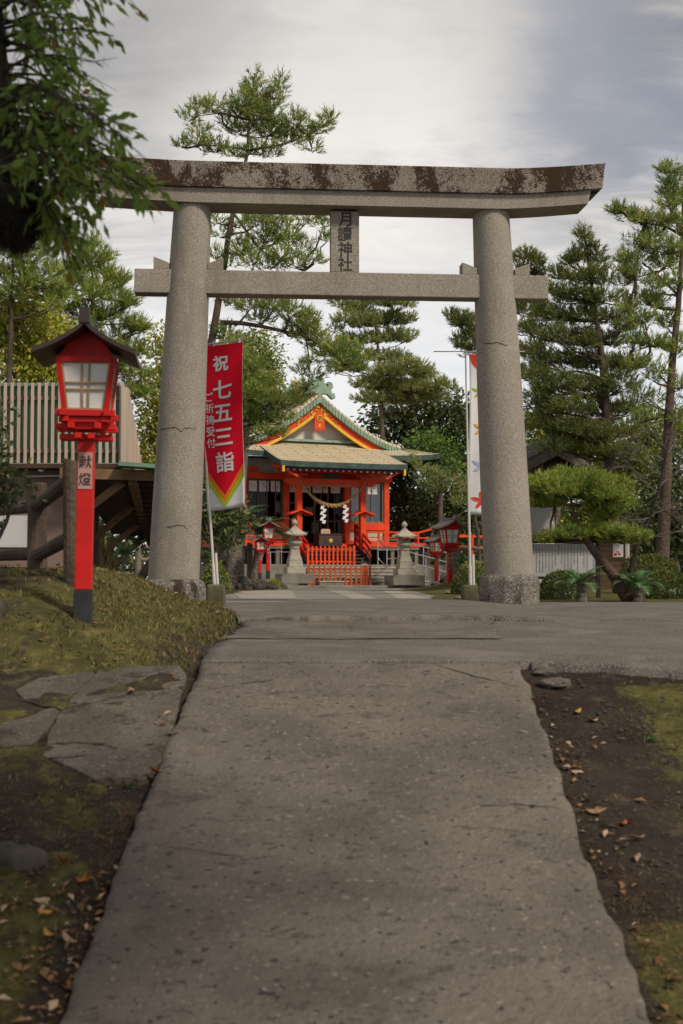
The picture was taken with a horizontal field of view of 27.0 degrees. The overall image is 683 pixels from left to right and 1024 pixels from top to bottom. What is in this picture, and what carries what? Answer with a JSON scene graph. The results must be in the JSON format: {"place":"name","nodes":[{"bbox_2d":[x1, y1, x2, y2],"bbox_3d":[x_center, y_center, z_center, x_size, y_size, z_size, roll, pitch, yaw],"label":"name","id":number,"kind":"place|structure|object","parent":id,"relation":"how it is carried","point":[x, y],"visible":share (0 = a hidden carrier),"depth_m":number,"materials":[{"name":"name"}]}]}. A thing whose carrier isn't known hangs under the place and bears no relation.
{"place":"outdoors","nodes":[
{"label":"outdoors","id":0,"kind":"place"},
{"bbox_2d":[0,566,682,1023],"bbox_3d":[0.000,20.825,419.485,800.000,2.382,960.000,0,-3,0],"label":"ground","id":1,"kind":"structure","parent":0,"point":[618,768],"depth_m":7.71,"materials":[{"name":"soil"}]},
{"bbox_2d":[0,599,5,615],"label":"rock","id":2,"kind":"object","parent":1,"relation":"on","point":[2,608],"visible":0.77,"depth_m":10.25,"materials":[{"name":"stone"}]},
{"bbox_2d":[0,398,47,538],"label":"camellia shrub","id":3,"kind":"object","parent":1,"relation":"on","point":[5,468],"visible":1,"depth_m":11.52,"materials":[{"name":"green plant"}]},
{"bbox_2d":[0,841,49,870],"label":"rock","id":4,"kind":"object","parent":1,"relation":"on","point":[11,858],"visible":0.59,"depth_m":6.62,"materials":[{"name":"stone"}]},
{"bbox_2d":[0,706,60,747],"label":"flagstone","id":5,"kind":"object","parent":1,"relation":"on","point":[28,731],"visible":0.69,"depth_m":8.51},
{"bbox_2d":[0,231,72,382],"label":"pine tree","id":6,"kind":"object","parent":1,"relation":"on","point":[31,279],"visible":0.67,"depth_m":29.15,"materials":[{"name":"green plant"}]},
{"bbox_2d":[0,458,76,587],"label":"log fence","id":7,"kind":"object","parent":1,"relation":"on","point":[37,551],"visible":0.76,"depth_m":12.55,"materials":[{"name":"wood"}]},
{"bbox_2d":[0,283,76,382],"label":"broadleaf tree","id":8,"kind":"object","parent":1,"relation":"on","point":[41,329],"visible":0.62,"depth_m":29.88,"materials":[{"name":"green plant"}]},
{"bbox_2d":[43,927,56,935],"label":"fallen leaf","id":9,"kind":"object","parent":1,"relation":"on","point":[47,932],"visible":1,"depth_m":5.95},
{"bbox_2d":[15,672,94,699],"bbox_3d":[-1.894,1.194,9.361,0.454,0.246,0.569,0,-3,0],"label":"flagstone","id":10,"kind":"object","parent":1,"relation":"on","point":[69,684],"visible":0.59,"depth_m":9.34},
{"bbox_2d":[56,853,70,861],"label":"fallen leaf","id":11,"kind":"object","parent":1,"relation":"on","point":[61,859],"visible":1,"depth_m":6.63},
{"bbox_2d":[62,930,77,941],"bbox_3d":[-1.126,1.762,5.891,0.100,0.029,0.043,15,2,37],"label":"fallen leaf","id":12,"kind":"object","parent":1,"relation":"on","point":[65,934],"visible":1,"depth_m":5.90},
{"bbox_2d":[0,382,143,567],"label":"slatted building","id":13,"kind":"structure","parent":1,"relation":"on","point":[34,433],"depth_m":25.22,"materials":[{"name":"beige wood"}]},
{"bbox_2d":[75,873,93,881],"bbox_3d":[-1.165,1.663,6.463,0.085,0.028,0.099,-1,9,-5],"label":"fallen leaf","id":14,"kind":"object","parent":1,"relation":"on","point":[82,878],"visible":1,"depth_m":6.47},
{"bbox_2d":[31,307,140,623],"bbox_3d":[-1.892,-0.250,10.524,0.739,2.408,0.787,1,-3,-5],"label":"red lantern post","id":15,"kind":"object","parent":1,"relation":"on","point":[84,354],"visible":0.99,"depth_m":10.40,"materials":[{"name":"paint"}]},
{"bbox_2d":[0,0,180,288],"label":"overhanging tree","id":16,"kind":"object","parent":1,"relation":"on","point":[30,209],"visible":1,"depth_m":6.47,"materials":[{"name":"green plant"}]},
{"bbox_2d":[51,228,159,568],"bbox_3d":[-5.330,-2.257,31.117,2.763,8.185,1.972,0,-3,0],"label":"pine tree","id":17,"kind":"object","parent":1,"relation":"on","point":[125,299],"visible":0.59,"depth_m":31.13,"materials":[{"name":"green plant"}]},
{"bbox_2d":[60,461,154,570],"bbox_3d":[-4.816,0.573,32.272,2.013,2.145,15.939,0,-3,-7],"label":"timber shelter","id":18,"kind":"object","parent":1,"relation":"on","point":[123,500],"visible":0.49,"depth_m":29.53,"materials":[{"name":"brown wood"}]},
{"bbox_2d":[43,662,185,783],"bbox_3d":[-1.364,1.309,8.821,0.763,0.624,2.212,0,-3,0],"label":"flagstone","id":19,"kind":"object","parent":1,"relation":"on","point":[132,719],"visible":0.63,"depth_m":8.51,"materials":[{"name":"stone"}]},
{"bbox_2d":[17,741,133,750],"bbox_3d":[-1.573,1.349,8.211,0.845,0.038,0.125,0,-3,5],"label":"crack","id":20,"kind":"object","parent":19,"relation":"on","point":[73,741],"visible":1,"depth_m":8.23,"materials":[{"name":"soil"}]},
{"bbox_2d":[111,540,135,573],"bbox_3d":[-5.042,1.238,32.980,0.636,1.247,0.654,1,-3,-23],"label":"yucca","id":21,"kind":"object","parent":1,"relation":"on","point":[124,551],"visible":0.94,"depth_m":32.95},
{"bbox_2d":[122,783,140,787],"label":"weed","id":22,"kind":"object","parent":1,"relation":"on","point":[128,785],"visible":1,"depth_m":7.65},
{"bbox_2d":[131,318,164,463],"bbox_3d":[-4.504,-1.355,34.144,1.780,6.698,1.916,0,-3,0],"label":"broadleaf tree","id":23,"kind":"object","parent":1,"relation":"on","point":[150,436],"visible":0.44,"depth_m":34.02,"materials":[{"name":"green plant"}]},
{"bbox_2d":[98,454,255,578],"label":"broadleaf tree","id":24,"kind":"object","parent":1,"relation":"on","point":[220,521],"visible":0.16,"depth_m":40.07,"materials":[{"name":"green plant"}]},
{"bbox_2d":[135,543,252,576],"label":"log fence","id":25,"kind":"object","parent":1,"relation":"on","point":[248,560],"visible":0.39,"depth_m":44.89,"materials":[{"name":"brown wood"}]},
{"bbox_2d":[206,584,225,601],"bbox_3d":[-1.795,1.194,20.366,0.269,0.314,0.298,0,-3,0],"label":"stone block","id":26,"kind":"object","parent":1,"relation":"on","point":[216,592],"depth_m":20.23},
{"bbox_2d":[204,338,245,583],"bbox_3d":[-1.714,-0.696,20.525,0.839,3.594,0.192,-2,-3,30],"label":"banner","id":27,"kind":"object","parent":26,"relation":"attached to","point":[224,461],"visible":0.94,"depth_m":20.47,"materials":[{"name":"red fabric"}]},
{"bbox_2d":[202,560,231,590],"bbox_3d":[-3.523,1.764,39.965,0.879,0.939,0.781,0,-3,0],"label":"clipped shrub","id":28,"kind":"object","parent":1,"relation":"on","point":[222,572],"visible":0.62,"depth_m":39.83,"materials":[{"name":"green plant"}]},
{"bbox_2d":[205,526,245,568],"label":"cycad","id":29,"kind":"object","parent":1,"relation":"on","point":[223,555],"visible":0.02,"depth_m":45.77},
{"bbox_2d":[201,505,268,589],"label":"cycad","id":30,"kind":"object","parent":1,"relation":"on","point":[234,564],"visible":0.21,"depth_m":43.75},
{"bbox_2d":[235,576,254,589],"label":"rock","id":31,"kind":"object","parent":1,"relation":"on","point":[245,583],"visible":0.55,"depth_m":43.74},
{"bbox_2d":[242,346,261,575],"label":"column tree","id":32,"kind":"object","parent":1,"relation":"on","point":[246,435],"visible":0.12,"depth_m":47.51,"materials":[{"name":"green plant"}]},
{"bbox_2d":[199,344,307,579],"bbox_3d":[-2.223,-1.176,36.047,2.435,6.480,2.110,2,-3,-39],"label":"broadleaf tree","id":33,"kind":"object","parent":1,"relation":"on","point":[256,414],"visible":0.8,"depth_m":35.94,"materials":[{"name":"green plant"}]},
{"bbox_2d":[216,320,292,511],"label":"broadleaf tree","id":34,"kind":"object","parent":1,"relation":"on","point":[267,352],"visible":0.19,"depth_m":49.09,"materials":[{"name":"green plant"}]},
{"bbox_2d":[250,534,269,578],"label":"red lantern post","id":35,"kind":"object","parent":1,"relation":"on","point":[260,542],"visible":1,"depth_m":43.10,"materials":[{"name":"paint"}]},
{"bbox_2d":[256,579,266,589],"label":"rock","id":36,"kind":"object","parent":1,"relation":"on","point":[261,584],"visible":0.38,"depth_m":44.74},
{"bbox_2d":[241,515,293,588],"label":"cycad","id":37,"kind":"object","parent":1,"relation":"on","point":[253,575],"visible":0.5,"depth_m":44.34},
{"bbox_2d":[256,518,279,578],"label":"red lantern post","id":38,"kind":"object","parent":1,"relation":"on","point":[268,527],"visible":0.85,"depth_m":43.49,"materials":[{"name":"paint"}]},
{"bbox_2d":[266,582,276,588],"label":"rock","id":39,"kind":"object","parent":1,"relation":"on","point":[270,585],"visible":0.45,"depth_m":45.80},
{"bbox_2d":[169,62,380,398],"bbox_3d":[-1.418,-3.931,30.308,4.614,11.466,1.927,0,-3,0],"label":"pine tree","id":40,"kind":"object","parent":1,"relation":"on","point":[262,110],"visible":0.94,"depth_m":30.24,"materials":[{"name":"green plant"}]},
{"bbox_2d":[269,578,280,588],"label":"clipped shrub","id":41,"kind":"object","parent":1,"relation":"on","point":[275,581],"visible":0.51,"depth_m":47.37,"materials":[{"name":"green plant"}]},
{"bbox_2d":[279,583,287,588],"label":"rock","id":42,"kind":"object","parent":1,"relation":"on","point":[283,586],"visible":0.3,"depth_m":47.78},
{"bbox_2d":[200,376,445,584],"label":"shrine hall","id":43,"kind":"structure","parent":1,"relation":"on","point":[325,450],"depth_m":58.03,"materials":[{"name":"red wood"}]},
{"bbox_2d":[247,478,282,520],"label":"window","id":44,"kind":"structure","parent":43,"relation":"in","point":[281,480],"depth_m":57.61,"materials":[{"name":"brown wood"}]},
{"bbox_2d":[270,543,289,563],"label":"handrail","id":45,"kind":"object","parent":43,"relation":"on","point":[281,551],"visible":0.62,"depth_m":55.76,"materials":[{"name":"silver metal"}]},
{"bbox_2d":[289,492,294,529],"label":"door","id":46,"kind":"structure","parent":43,"relation":"in","point":[289,492],"depth_m":57.99,"materials":[{"name":"brown wood"}]},
{"bbox_2d":[313,487,328,543],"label":"door","id":47,"kind":"structure","parent":43,"relation":"in","point":[314,503],"depth_m":58.53,"materials":[{"name":"brown wood"}]},
{"bbox_2d":[313,534,342,546],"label":"offering box","id":48,"kind":"object","parent":43,"relation":"on","point":[330,540],"visible":0.98,"depth_m":57.01,"materials":[{"name":"brown wood"}]},
{"bbox_2d":[321,529,329,533],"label":"notice board","id":49,"kind":"object","parent":48,"relation":"on","point":[325,531],"visible":1,"depth_m":57.27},
{"bbox_2d":[307,545,354,564],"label":"picket fence","id":50,"kind":"object","parent":43,"relation":"on","point":[316,561],"visible":0.89,"depth_m":55.87,"materials":[{"name":"paint"}]},
{"bbox_2d":[299,480,364,523],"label":"sacred rope","id":51,"kind":"object","parent":43,"relation":"hanging from","point":[325,504],"visible":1,"depth_m":56.79,"materials":[{"name":"fabric"}]},
{"bbox_2d":[326,487,342,543],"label":"door","id":52,"kind":"structure","parent":43,"relation":"in","point":[341,490],"depth_m":58.92,"materials":[{"name":"brown wood"}]},
{"bbox_2d":[350,482,383,522],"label":"window","id":53,"kind":"structure","parent":43,"relation":"in","point":[382,483],"depth_m":59.60,"materials":[{"name":"grey wood"}]},
{"bbox_2d":[377,539,398,574],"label":"handrail","id":54,"kind":"object","parent":43,"relation":"on","point":[386,550],"visible":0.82,"depth_m":55.59,"materials":[{"name":"silver metal"}]},
{"bbox_2d":[409,543,445,575],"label":"handrail","id":55,"kind":"object","parent":43,"relation":"attached to","point":[425,566],"visible":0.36,"depth_m":55.32,"materials":[{"name":"silver metal"}]},
{"bbox_2d":[226,588,434,601],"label":"forecourt","id":56,"kind":"structure","parent":1,"relation":"on","point":[313,593],"depth_m":30.86,"materials":[{"name":"concrete"}]},
{"bbox_2d":[234,591,296,598],"bbox_3d":[-1.975,1.860,32.448,1.748,0.001,17.086,0,-3,-2],"label":"paving strip","id":57,"kind":"object","parent":56,"relation":"on","point":[270,595],"visible":0.8,"depth_m":28.56,"materials":[{"name":"concrete"}]},
{"bbox_2d":[308,565,370,584],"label":"picket fence","id":58,"kind":"object","parent":56,"relation":"on","point":[364,570],"visible":0.61,"depth_m":53.57,"materials":[{"name":"orange paint"}]},
{"bbox_2d":[326,589,377,598],"bbox_3d":[0.075,2.025,35.947,0.570,0.001,24.027,0,-3,-2],"label":"paving strip","id":59,"kind":"object","parent":56,"relation":"on","point":[350,594],"visible":1,"depth_m":30.41,"materials":[{"name":"concrete"}]},
{"bbox_2d":[287,585,429,587],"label":"kerb strip","id":60,"kind":"object","parent":56,"relation":"on","point":[355,586],"visible":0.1,"depth_m":52.48,"materials":[{"name":"concrete"}]},
{"bbox_2d":[275,519,313,583],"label":"stone lantern","id":61,"kind":"object","parent":60,"relation":"on","point":[294,570],"visible":0.93,"depth_m":52.09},
{"bbox_2d":[384,521,424,584],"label":"stone lantern","id":62,"kind":"object","parent":60,"relation":"on","point":[404,572],"visible":1,"depth_m":52.70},
{"bbox_2d":[382,590,429,598],"bbox_3d":[1.350,1.930,33.943,0.550,0.001,20.002,0,-3,1],"label":"paving strip","id":63,"kind":"object","parent":56,"relation":"on","point":[400,595],"visible":1,"depth_m":28.56,"materials":[{"name":"concrete"}]},
{"bbox_2d":[423,533,443,580],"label":"red lantern post","id":64,"kind":"object","parent":56,"relation":"on","point":[434,542],"visible":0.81,"depth_m":52.40,"materials":[{"name":"paint"}]},
{"bbox_2d":[0,564,682,1023],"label":"grass","id":65,"kind":"structure","parent":1,"relation":"on","point":[192,636],"depth_m":10.88,"materials":[{"name":"plant"}]},
{"bbox_2d":[0,564,682,1023],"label":"leaf litter","id":66,"kind":"object","parent":1,"relation":"on","point":[52,1004],"visible":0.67,"depth_m":6.23,"materials":[{"name":"brown plant"}]},
{"bbox_2d":[37,909,52,914],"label":"fallen leaf","id":67,"kind":"object","parent":66,"relation":"on","point":[44,911],"visible":1,"depth_m":6.13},
{"bbox_2d":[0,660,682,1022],"bbox_3d":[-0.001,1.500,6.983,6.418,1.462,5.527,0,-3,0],"label":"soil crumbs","id":68,"kind":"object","parent":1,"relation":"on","point":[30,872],"visible":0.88,"depth_m":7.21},
{"bbox_2d":[2,676,682,1013],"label":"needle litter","id":69,"kind":"object","parent":1,"relation":"on","point":[569,796],"visible":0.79,"depth_m":6.68,"materials":[{"name":"brown plant"}]},
{"bbox_2d":[85,154,604,603],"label":"stone torii gate","id":70,"kind":"structure","parent":1,"relation":"on","point":[189,280],"depth_m":19.28,"materials":[{"name":"stone"}]},
{"bbox_2d":[99,494,682,578],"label":"shrubs","id":71,"kind":"object","parent":1,"relation":"on","point":[130,563],"visible":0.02,"depth_m":85.88,"materials":[{"name":"green plant"}]},
{"bbox_2d":[324,300,462,440],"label":"pine tree","id":72,"kind":"object","parent":1,"relation":"on","point":[386,383],"visible":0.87,"depth_m":64.10,"materials":[{"name":"green plant"}]},
{"bbox_2d":[350,383,469,564],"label":"broadleaf tree","id":73,"kind":"object","parent":1,"relation":"on","point":[402,423],"visible":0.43,"depth_m":69.58,"materials":[{"name":"green plant"}]},
{"bbox_2d":[397,422,466,564],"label":"broadleaf tree","id":74,"kind":"object","parent":1,"relation":"on","point":[444,451],"visible":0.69,"depth_m":59.98,"materials":[{"name":"green plant"}]},
{"bbox_2d":[387,466,482,563],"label":"broadleaf tree","id":75,"kind":"object","parent":1,"relation":"on","point":[405,495],"visible":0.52,"depth_m":61.77,"materials":[{"name":"green plant"}]},
{"bbox_2d":[201,621,682,679],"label":"asphalt drive","id":76,"kind":"structure","parent":1,"relation":"on","point":[645,648],"depth_m":10.84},
{"bbox_2d":[222,619,500,638],"bbox_3d":[0.279,1.078,13.226,2.615,0.092,2.657,0,-3,0],"label":"concrete patch","id":77,"kind":"object","parent":76,"relation":"on","point":[334,629],"visible":0.96,"depth_m":12.97,"materials":[{"name":"concrete"}]},
{"bbox_2d":[224,599,682,622],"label":"asphalt overlay","id":78,"kind":"object","parent":76,"relation":"on","point":[371,609],"visible":0.94,"depth_m":15.95,"materials":[{"name":"asphalt"}]},
{"bbox_2d":[439,572,445,582],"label":"rock","id":79,"kind":"object","parent":1,"relation":"on","point":[442,577],"visible":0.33,"depth_m":45.80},
{"bbox_2d":[404,452,481,560],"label":"pine tree","id":80,"kind":"object","parent":1,"relation":"on","point":[448,483],"visible":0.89,"depth_m":47.98,"materials":[{"name":"green plant"}]},
{"bbox_2d":[430,515,467,584],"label":"red lantern post","id":81,"kind":"object","parent":1,"relation":"on","point":[449,529],"visible":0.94,"depth_m":41.38,"materials":[{"name":"paint"}]},
{"bbox_2d":[449,564,479,593],"bbox_3d":[2.660,1.429,29.955,0.789,0.705,0.693,0,-3,0],"label":"clipped shrub","id":82,"kind":"object","parent":1,"relation":"on","point":[460,578],"visible":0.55,"depth_m":29.84,"materials":[{"name":"green plant"}]},
{"bbox_2d":[447,556,482,571],"bbox_3d":[3.412,1.634,39.961,1.061,0.816,1.024,-2,-3,38],"label":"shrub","id":83,"kind":"object","parent":1,"relation":"on","point":[461,562],"visible":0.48,"depth_m":39.86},
{"bbox_2d":[451,535,482,553],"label":"red railing","id":84,"kind":"object","parent":1,"relation":"on","point":[472,541],"visible":0.07,"depth_m":56.27,"materials":[{"name":"paint"}]},
{"bbox_2d":[452,542,482,577],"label":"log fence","id":85,"kind":"object","parent":1,"relation":"on","point":[456,556],"visible":0.13,"depth_m":42.91,"materials":[{"name":"brown wood"}]},
{"bbox_2d":[461,585,477,600],"bbox_3d":[1.849,1.245,20.564,0.243,0.381,0.298,0,-3,0],"label":"stone block","id":86,"kind":"object","parent":1,"relation":"on","point":[469,592],"depth_m":20.43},
{"bbox_2d":[433,350,524,584],"bbox_3d":[2.035,-0.631,20.897,1.362,3.513,0.112,0,-3,-8],"label":"banner","id":87,"kind":"object","parent":86,"relation":"attached to","point":[473,486],"visible":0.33,"depth_m":20.88,"materials":[{"name":"white fabric"}]},
{"bbox_2d":[460,558,483,576],"bbox_3d":[3.033,1.483,32.964,0.772,0.924,0.659,0,-3,0],"label":"clipped shrub","id":88,"kind":"object","parent":1,"relation":"on","point":[479,567],"visible":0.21,"depth_m":32.89,"materials":[{"name":"green plant"}]},
{"bbox_2d":[441,243,556,409],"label":"pine tree","id":89,"kind":"object","parent":1,"relation":"on","point":[456,318],"visible":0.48,"depth_m":40.16,"materials":[{"name":"green plant"}]},
{"bbox_2d":[483,434,593,582],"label":"tiled outbuilding","id":90,"kind":"structure","parent":1,"relation":"on","point":[540,517],"depth_m":39.16,"materials":[{"name":"grey tile"}]},
{"bbox_2d":[531,667,559,675],"bbox_3d":[1.395,1.102,9.787,0.177,0.070,0.252,-2,-4,40],"label":"rock","id":91,"kind":"object","parent":1,"relation":"on","point":[543,671],"visible":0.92,"depth_m":9.71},
{"bbox_2d":[538,677,571,688],"bbox_3d":[1.428,1.150,9.528,0.239,0.084,0.202,0,-3,-6],"label":"rock","id":92,"kind":"object","parent":1,"relation":"on","point":[559,682],"visible":1,"depth_m":9.46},
{"bbox_2d":[540,568,588,598],"bbox_3d":[3.609,1.204,23.468,0.912,0.563,0.775,0,-3,0],"label":"clipped shrub","id":93,"kind":"object","parent":1,"relation":"on","point":[549,589],"visible":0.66,"depth_m":23.27,"materials":[{"name":"green plant"}]},
{"bbox_2d":[532,535,601,597],"bbox_3d":[3.652,1.037,24.478,1.704,1.292,0.377,0,-3,0],"label":"fence","id":94,"kind":"object","parent":1,"relation":"on","point":[550,558],"visible":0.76,"depth_m":24.47,"materials":[{"name":"metal"}]},
{"bbox_2d":[524,393,630,543],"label":"broadleaf tree","id":95,"kind":"object","parent":1,"relation":"on","point":[535,438],"visible":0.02,"depth_m":49.74,"materials":[{"name":"green plant"}]},
{"bbox_2d":[552,566,608,601],"bbox_3d":[3.621,1.115,21.533,0.907,0.623,0.872,0,-3,0],"label":"cycad","id":96,"kind":"object","parent":1,"relation":"on","point":[582,588],"visible":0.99,"depth_m":21.50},
{"bbox_2d":[519,219,651,524],"bbox_3d":[6.398,-2.842,37.031,3.753,9.916,2.776,2,-3,-33],"label":"pine tree","id":97,"kind":"object","parent":1,"relation":"on","point":[606,427],"visible":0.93,"depth_m":36.99,"materials":[{"name":"green plant"}]},
{"bbox_2d":[528,461,655,601],"bbox_3d":[3.744,0.339,22.011,1.852,2.298,1.641,2,-4,-42],"label":"pine tree","id":98,"kind":"object","parent":1,"relation":"on","point":[601,492],"visible":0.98,"depth_m":21.88,"materials":[{"name":"green plant"}]},
{"bbox_2d":[585,807,606,812],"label":"fallen leaf","id":99,"kind":"object","parent":1,"relation":"on","point":[593,810],"visible":1,"depth_m":7.39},
{"bbox_2d":[549,441,660,528],"bbox_3d":[7.151,0.143,38.049,3.557,4.079,2.572,0,-3,0],"label":"broadleaf tree","id":100,"kind":"object","parent":1,"relation":"on","point":[585,518],"visible":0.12,"depth_m":37.59,"materials":[{"name":"green plant"}]},
{"bbox_2d":[581,540,637,589],"bbox_3d":[6.321,1.337,33.645,1.350,1.715,1.800,-1,-3,24],"label":"plank hut","id":101,"kind":"object","parent":1,"relation":"on","point":[616,555],"visible":0.28,"depth_m":33.10,"materials":[{"name":"brown wood"}]},
{"bbox_2d":[606,570,664,601],"bbox_3d":[4.517,1.160,21.793,0.947,0.565,0.964,0,-3,0],"label":"cycad","id":102,"kind":"object","parent":1,"relation":"on","point":[635,580],"visible":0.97,"depth_m":21.69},
{"bbox_2d":[601,156,682,563],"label":"pine tree","id":103,"kind":"object","parent":1,"relation":"on","point":[633,214],"visible":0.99,"depth_m":28.12,"materials":[{"name":"green plant"}]},
{"bbox_2d":[604,386,682,592],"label":"pine tree","id":104,"kind":"object","parent":1,"relation":"on","point":[636,549],"visible":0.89,"depth_m":23.01,"materials":[{"name":"green plant"}]},
{"bbox_2d":[611,553,682,592],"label":"clipped shrub","id":105,"kind":"object","parent":1,"relation":"on","point":[662,561],"visible":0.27,"depth_m":26.78,"materials":[{"name":"green plant"}]},
{"bbox_2d":[613,393,682,561],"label":"broadleaf tree","id":106,"kind":"object","parent":1,"relation":"on","point":[654,443],"visible":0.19,"depth_m":57.51,"materials":[{"name":"green plant"}]},
{"bbox_2d":[619,437,682,571],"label":"broadleaf tree","id":107,"kind":"object","parent":1,"relation":"on","point":[676,548],"visible":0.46,"depth_m":33.81,"materials":[{"name":"green plant"}]},
{"bbox_2d":[633,568,682,598],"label":"clipped shrub","id":108,"kind":"object","parent":1,"relation":"on","point":[673,587],"visible":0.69,"depth_m":23.16,"materials":[{"name":"green plant"}]},
{"bbox_2d":[0,0,682,579],"label":"sky","id":109,"kind":"structure","parent":0,"point":[441,83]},
{"bbox_2d":[59,662,650,1023],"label":"path","id":110,"kind":"structure","parent":0,"point":[404,885],"depth_m":6.55,"materials":[{"name":"concrete"}]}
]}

